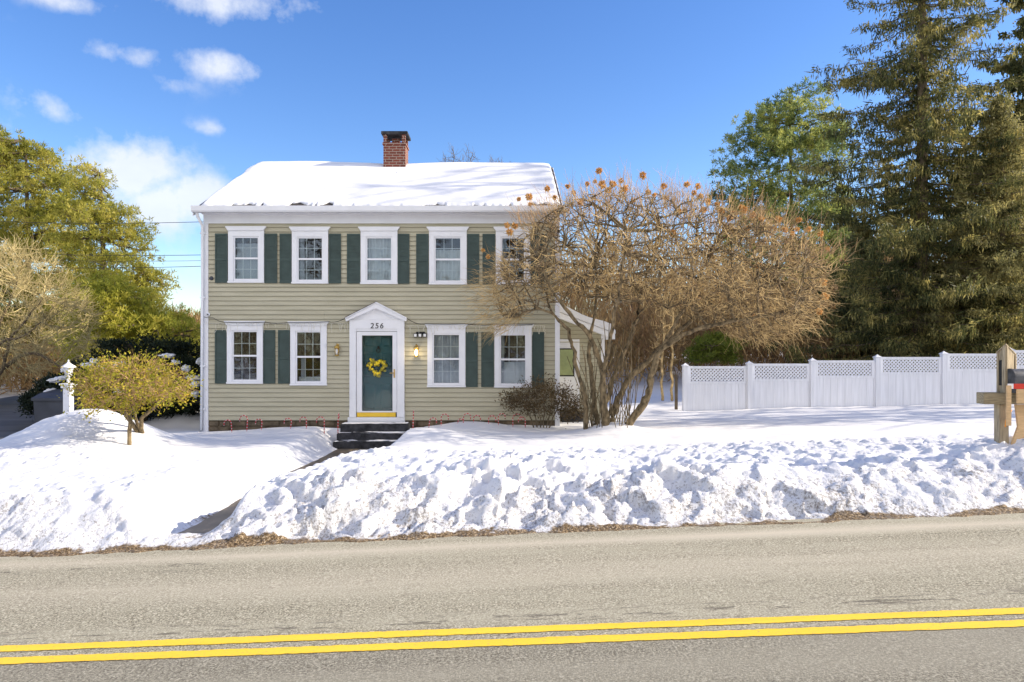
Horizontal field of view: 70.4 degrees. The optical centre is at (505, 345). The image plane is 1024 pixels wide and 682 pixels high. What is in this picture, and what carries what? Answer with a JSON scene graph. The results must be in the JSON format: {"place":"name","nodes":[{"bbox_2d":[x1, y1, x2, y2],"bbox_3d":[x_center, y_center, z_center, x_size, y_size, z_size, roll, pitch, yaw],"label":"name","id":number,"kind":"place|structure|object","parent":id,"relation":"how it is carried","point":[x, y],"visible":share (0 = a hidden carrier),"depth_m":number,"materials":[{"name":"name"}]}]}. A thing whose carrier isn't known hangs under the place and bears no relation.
{"place":"outdoors","nodes":[
{"label":"outdoors","id":0,"kind":"place"},
{"bbox_2d":[0,395,157,438],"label":"driveway","id":1,"kind":"structure","parent":0,"point":[11,422],"depth_m":20.27,"materials":[{"name":"grey asphalt"}]},
{"bbox_2d":[31,389,84,422],"bbox_3d":[-11.083,1.594,18.055,0.797,0.952,0.990,0,0,0],"label":"storage bin","id":2,"kind":"object","parent":1,"relation":"on","point":[47,404],"visible":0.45,"depth_m":17.60,"materials":[{"name":"grey plastic"}]},
{"bbox_2d":[177,449,367,533],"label":"front walk","id":3,"kind":"structure","parent":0,"point":[209,524],"depth_m":9.42,"materials":[{"name":"concrete"}]},
{"bbox_2d":[0,513,1023,681],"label":"road","id":4,"kind":"structure","parent":0,"point":[915,564],"depth_m":5.64,"materials":[{"name":"grey asphalt"}]},
{"bbox_2d":[0,620,1023,663],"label":"yellow road line","id":5,"kind":"object","parent":4,"relation":"on","point":[530,641],"visible":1,"depth_m":4.87,"materials":[{"name":"paint"}]},
{"bbox_2d":[0,608,1023,651],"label":"yellow road line","id":6,"kind":"object","parent":4,"relation":"on","point":[444,632],"visible":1,"depth_m":5.08,"materials":[{"name":"paint"}]},
{"bbox_2d":[0,349,1023,556],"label":"snow ground","id":7,"kind":"structure","parent":0,"point":[72,483],"depth_m":8.68,"materials":[{"name":"white snow"}]},
{"bbox_2d":[0,125,109,389],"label":"deciduous tree","id":8,"kind":"object","parent":7,"relation":"on","point":[14,177],"visible":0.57,"depth_m":34.07,"materials":[{"name":"green plant"}]},
{"bbox_2d":[0,233,112,387],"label":"bare willow","id":9,"kind":"object","parent":7,"relation":"on","point":[22,354],"visible":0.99,"depth_m":22.89,"materials":[{"name":"brown plant"}]},
{"bbox_2d":[14,368,99,417],"bbox_3d":[-11.807,1.301,19.402,2.098,1.579,2.500,0,0,-22],"label":"yew shrub","id":10,"kind":"object","parent":7,"relation":"on","point":[49,381],"visible":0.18,"depth_m":18.77,"materials":[{"name":"green plant"}]},
{"bbox_2d":[59,360,75,412],"bbox_3d":[-9.393,1.274,15.600,0.300,1.933,0.300,0,0,0],"label":"lamp post","id":11,"kind":"object","parent":7,"relation":"on","point":[68,398],"visible":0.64,"depth_m":15.53,"materials":[{"name":"white paint"}]},
{"bbox_2d":[0,308,198,394],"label":"russet undergrowth","id":12,"kind":"object","parent":7,"relation":"on","point":[9,385],"visible":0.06,"depth_m":32.37,"materials":[{"name":"brown plant"}]},
{"bbox_2d":[35,154,181,351],"bbox_3d":[-17.565,-2.958,31.953,6.117,10.834,5.439,0,0,0],"label":"deciduous tree","id":13,"kind":"object","parent":7,"relation":"on","point":[103,234],"visible":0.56,"depth_m":31.40,"materials":[{"name":"green plant"}]},
{"bbox_2d":[42,262,200,370],"bbox_3d":[-14.662,-0.369,28.923,7.328,5.906,6.292,0,0,0],"label":"evergreen tree","id":14,"kind":"object","parent":7,"relation":"on","point":[145,318],"visible":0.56,"depth_m":28.02,"materials":[{"name":"green plant"}]},
{"bbox_2d":[59,332,199,421],"bbox_3d":[-9.726,0.866,20.000,4.650,2.533,3.450,0,0,0],"label":"yew shrub","id":15,"kind":"object","parent":7,"relation":"on","point":[172,349],"visible":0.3,"depth_m":19.46,"materials":[{"name":"green plant"}]},
{"bbox_2d":[56,346,203,444],"bbox_3d":[-6.585,0.945,12.930,2.509,1.922,2.205,0,0,0],"label":"ornamental shrub","id":16,"kind":"object","parent":7,"relation":"on","point":[132,392],"visible":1,"depth_m":12.68,"materials":[{"name":"beige plant"}]},
{"bbox_2d":[333,422,410,448],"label":"entry steps","id":17,"kind":"structure","parent":7,"relation":"on","point":[360,435],"depth_m":16.85,"materials":[{"name":"stone"}]},
{"bbox_2d":[191,131,615,431],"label":"colonial house","id":18,"kind":"structure","parent":7,"relation":"on","point":[375,255],"depth_m":17.68,"materials":[{"name":"paint"}]},
{"bbox_2d":[224,321,264,383],"bbox_3d":[-6.339,0.172,17.675,0.989,1.531,0.121,0,0,0],"label":"window","id":19,"kind":"structure","parent":18,"relation":"in","point":[257,328],"depth_m":17.66,"materials":[{"name":"white paint"}]},
{"bbox_2d":[225,226,265,282],"bbox_3d":[-6.310,-2.207,17.723,0.985,1.374,0.217,0,0,0],"label":"window","id":20,"kind":"structure","parent":18,"relation":"in","point":[250,256],"depth_m":17.68,"materials":[{"name":"white paint"}]},
{"bbox_2d":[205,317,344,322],"bbox_3d":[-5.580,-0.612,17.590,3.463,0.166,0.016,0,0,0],"label":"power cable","id":21,"kind":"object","parent":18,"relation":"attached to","point":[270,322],"visible":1,"depth_m":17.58,"materials":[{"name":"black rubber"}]},
{"bbox_2d":[287,321,328,385],"bbox_3d":[-4.789,0.198,17.727,0.997,1.562,0.225,0,0,0],"label":"window","id":22,"kind":"structure","parent":18,"relation":"in","point":[294,328],"depth_m":17.66,"materials":[{"name":"white paint"}]},
{"bbox_2d":[289,227,329,283],"bbox_3d":[-4.753,-2.192,17.727,0.995,1.385,0.225,0,0,0],"label":"window","id":23,"kind":"structure","parent":18,"relation":"in","point":[301,233],"depth_m":17.66,"materials":[{"name":"white paint"}]},
{"bbox_2d":[366,358,387,377],"bbox_3d":[-3.134,0.552,17.715,0.529,0.493,0.134,0,0,0],"label":"wreath","id":24,"kind":"object","parent":18,"relation":"attached to","point":[378,373],"visible":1,"depth_m":17.68,"materials":[{"name":"yellow plant"}]},
{"bbox_2d":[357,332,396,416],"bbox_3d":[-3.128,0.704,17.639,0.983,2.074,0.099,0,0,0],"label":"storm door","id":25,"kind":"structure","parent":18,"relation":"in","point":[360,413],"depth_m":17.66,"materials":[{"name":"white paint"}]},
{"bbox_2d":[358,227,399,283],"bbox_3d":[-3.071,-2.186,17.732,1.005,1.395,0.235,0,0,0],"label":"window","id":26,"kind":"structure","parent":18,"relation":"in","point":[379,245],"depth_m":17.68,"materials":[{"name":"white paint"}]},
{"bbox_2d":[362,335,396,414],"bbox_3d":[-3.129,0.692,17.825,0.927,2.030,0.090,0,0,0],"label":"door","id":27,"kind":"structure","parent":18,"relation":"in","point":[377,393],"depth_m":17.82,"materials":[{"name":"teal paint"}]},
{"bbox_2d":[425,324,467,386],"bbox_3d":[-1.432,0.250,17.730,1.037,1.541,0.230,0,0,0],"label":"window","id":28,"kind":"structure","parent":18,"relation":"in","point":[449,346],"depth_m":17.68,"materials":[{"name":"white paint"}]},
{"bbox_2d":[427,227,468,284],"bbox_3d":[-1.395,-2.181,17.728,1.026,1.406,0.227,0,0,0],"label":"window","id":29,"kind":"structure","parent":18,"relation":"in","point":[446,267],"depth_m":17.68,"materials":[{"name":"white paint"}]},
{"bbox_2d":[407,318,532,324],"bbox_3d":[-0.866,-0.577,17.590,3.066,0.191,0.016,0,0,0],"label":"power cable","id":30,"kind":"object","parent":18,"relation":"attached to","point":[449,324],"visible":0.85,"depth_m":17.59,"materials":[{"name":"black rubber"}]},
{"bbox_2d":[493,227,531,284],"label":"window","id":31,"kind":"structure","parent":18,"relation":"in","point":[501,237],"depth_m":17.66,"materials":[{"name":"white paint"}]},
{"bbox_2d":[493,324,533,387],"bbox_3d":[0.193,0.260,17.728,1.016,1.541,0.227,0,0,0],"label":"window","id":32,"kind":"structure","parent":18,"relation":"in","point":[506,374],"depth_m":17.66,"materials":[{"name":"white paint"}]},
{"bbox_2d":[560,344,576,407],"bbox_3d":[1.735,0.875,20.195,0.523,1.816,0.050,0,0,0],"label":"door","id":33,"kind":"structure","parent":18,"relation":"in","point":[566,351],"depth_m":20.18,"materials":[{"name":"white paint"}]},
{"bbox_2d":[442,145,463,161],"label":"bare tree","id":34,"kind":"object","parent":7,"relation":"on","point":[448,159],"visible":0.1,"depth_m":47.85,"materials":[{"name":"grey plant"}]},
{"bbox_2d":[456,144,479,161],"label":"bare tree","id":35,"kind":"object","parent":7,"relation":"on","point":[468,155],"visible":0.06,"depth_m":47.71,"materials":[{"name":"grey plant"}]},
{"bbox_2d":[2,211,949,347],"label":"distant brush","id":36,"kind":"object","parent":7,"relation":"on","point":[198,316],"visible":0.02,"depth_m":55.11,"materials":[{"name":"brown plant"}]},
{"bbox_2d":[495,372,589,428],"bbox_3d":[0.884,1.319,16.970,2.293,1.415,1.566,0,0,0],"label":"azalea shrub","id":37,"kind":"object","parent":7,"relation":"on","point":[518,398],"visible":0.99,"depth_m":16.87,"materials":[{"name":"brown plant"}]},
{"bbox_2d":[598,265,655,357],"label":"bare tree","id":38,"kind":"object","parent":7,"relation":"on","point":[621,302],"visible":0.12,"depth_m":40.88,"materials":[{"name":"brown plant"}]},
{"bbox_2d":[456,158,862,429],"bbox_3d":[3.239,-0.905,16.001,8.760,6.199,5.105,0,0,0],"label":"hydrangea tree","id":39,"kind":"object","parent":7,"relation":"on","point":[605,388],"visible":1,"depth_m":15.57,"materials":[{"name":"beige plant"}]},
{"bbox_2d":[647,294,672,400],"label":"sapling","id":40,"kind":"object","parent":7,"relation":"on","point":[662,373],"visible":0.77,"depth_m":26.98,"materials":[{"name":"brown plant"}]},
{"bbox_2d":[660,290,688,400],"bbox_3d":[6.253,-0.036,27.004,1.068,4.210,1.525,0,0,0],"label":"sapling","id":41,"kind":"object","parent":7,"relation":"on","point":[671,374],"visible":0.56,"depth_m":26.96,"materials":[{"name":"brown plant"}]},
{"bbox_2d":[675,374,677,409],"bbox_3d":[5.720,1.706,24.260,0.083,1.468,0.120,0,0,0],"label":"wooden post","id":42,"kind":"object","parent":7,"relation":"on","point":[676,391],"visible":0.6,"depth_m":24.20,"materials":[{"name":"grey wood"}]},
{"bbox_2d":[662,263,728,371],"bbox_3d":[10.067,-1.540,37.981,3.966,6.224,4.565,0,0,0],"label":"bare tree","id":43,"kind":"object","parent":7,"relation":"on","point":[694,301],"visible":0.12,"depth_m":37.87,"materials":[{"name":"brown plant"}]},
{"bbox_2d":[682,330,751,373],"bbox_3d":[8.913,0.292,30.946,2.884,2.000,2.193,0,0,-14],"label":"evergreen shrub","id":44,"kind":"object","parent":7,"relation":"on","point":[711,347],"visible":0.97,"depth_m":30.72,"materials":[{"name":"green plant"}]},
{"bbox_2d":[710,253,768,363],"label":"bare tree","id":45,"kind":"object","parent":7,"relation":"on","point":[737,287],"visible":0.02,"depth_m":41.90,"materials":[{"name":"brown plant"}]},
{"bbox_2d":[737,256,811,374],"bbox_3d":[13.336,-1.659,36.043,4.234,6.305,4.434,0,0,36],"label":"bare tree","id":46,"kind":"object","parent":7,"relation":"on","point":[773,310],"visible":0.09,"depth_m":35.59,"materials":[{"name":"brown plant"}]},
{"bbox_2d":[695,75,868,293],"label":"pine tree","id":47,"kind":"object","parent":7,"relation":"on","point":[779,141],"visible":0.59,"depth_m":42.86,"materials":[{"name":"green plant"}]},
{"bbox_2d":[563,278,1022,386],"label":"russet undergrowth","id":48,"kind":"object","parent":7,"relation":"on","point":[642,343],"visible":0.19,"depth_m":33.77,"materials":[{"name":"brown plant"}]},
{"bbox_2d":[786,271,839,354],"bbox_3d":[17.264,-1.449,40.064,4.124,6.210,4.957,0,0,0],"label":"bare tree","id":49,"kind":"object","parent":7,"relation":"on","point":[819,288],"visible":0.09,"depth_m":39.56,"materials":[{"name":"plant"}]},
{"bbox_2d":[812,206,851,318],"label":"spruce tree","id":50,"kind":"object","parent":7,"relation":"on","point":[836,228],"visible":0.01,"depth_m":55.47,"materials":[{"name":"green plant"}]},
{"bbox_2d":[681,348,1023,410],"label":"vinyl fence","id":51,"kind":"object","parent":7,"relation":"on","point":[945,383],"visible":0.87,"depth_m":23.59,"materials":[{"name":"white plastic"}]},
{"bbox_2d":[801,222,910,377],"bbox_3d":[16.196,-1.792,32.808,5.277,7.898,5.154,0,0,0],"label":"spruce tree","id":52,"kind":"object","parent":7,"relation":"on","point":[864,233],"visible":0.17,"depth_m":32.66,"materials":[{"name":"green plant"}]},
{"bbox_2d":[870,156,907,284],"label":"spruce tree","id":53,"kind":"object","parent":7,"relation":"on","point":[887,193],"visible":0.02,"depth_m":61.80,"materials":[{"name":"green plant"}]},
{"bbox_2d":[763,0,1023,371],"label":"spruce tree","id":54,"kind":"object","parent":7,"relation":"on","point":[922,197],"visible":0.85,"depth_m":29.14,"materials":[{"name":"green plant"}]},
{"bbox_2d":[874,92,1023,371],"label":"spruce tree","id":55,"kind":"object","parent":7,"relation":"on","point":[1002,266],"visible":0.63,"depth_m":28.11,"materials":[{"name":"green plant"}]},
{"bbox_2d":[940,107,975,253],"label":"spruce tree","id":56,"kind":"object","parent":7,"relation":"on","point":[962,158],"visible":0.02,"depth_m":58.00,"materials":[{"name":"green plant"}]},
{"bbox_2d":[939,0,1023,351],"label":"spruce tree","id":57,"kind":"object","parent":7,"relation":"on","point":[1013,68],"visible":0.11,"depth_m":34.04,"materials":[{"name":"green plant"}]},
{"bbox_2d":[976,344,1023,444],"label":"mailbox post","id":58,"kind":"object","parent":7,"relation":"on","point":[1009,386],"visible":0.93,"depth_m":8.95,"materials":[{"name":"brown wood"}]},
{"bbox_3d":[-30.000,-3.460,30.000,2.000,11.000,0.330,0,0,0],"label":"utility pole","id":59,"kind":"object","parent":7,"relation":"on","visible":0},
{"bbox_2d":[3,252,176,255],"bbox_3d":[-19.149,-3.679,25.250,23.693,2.256,0.015,0,0,24],"label":"overhead wire","id":60,"kind":"object","parent":59,"relation":"attached to","point":[118,255],"visible":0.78,"depth_m":21.82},
{"bbox_2d":[0,221,186,223],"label":"overhead wire","id":61,"kind":"object","parent":59,"relation":"attached to","point":[100,223],"visible":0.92,"depth_m":22.30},
{"bbox_2d":[4,266,200,267],"bbox_3d":[-19.149,-3.168,25.250,23.693,1.866,0.015,0,0,24],"label":"overhead wire","id":62,"kind":"object","parent":59,"relation":"attached to","point":[128,267],"visible":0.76,"depth_m":21.58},
{"bbox_2d":[0,0,1023,314],"label":"sky","id":63,"kind":"structure","parent":0,"point":[180,98],"materials":[{"name":"blue"}]}
]}

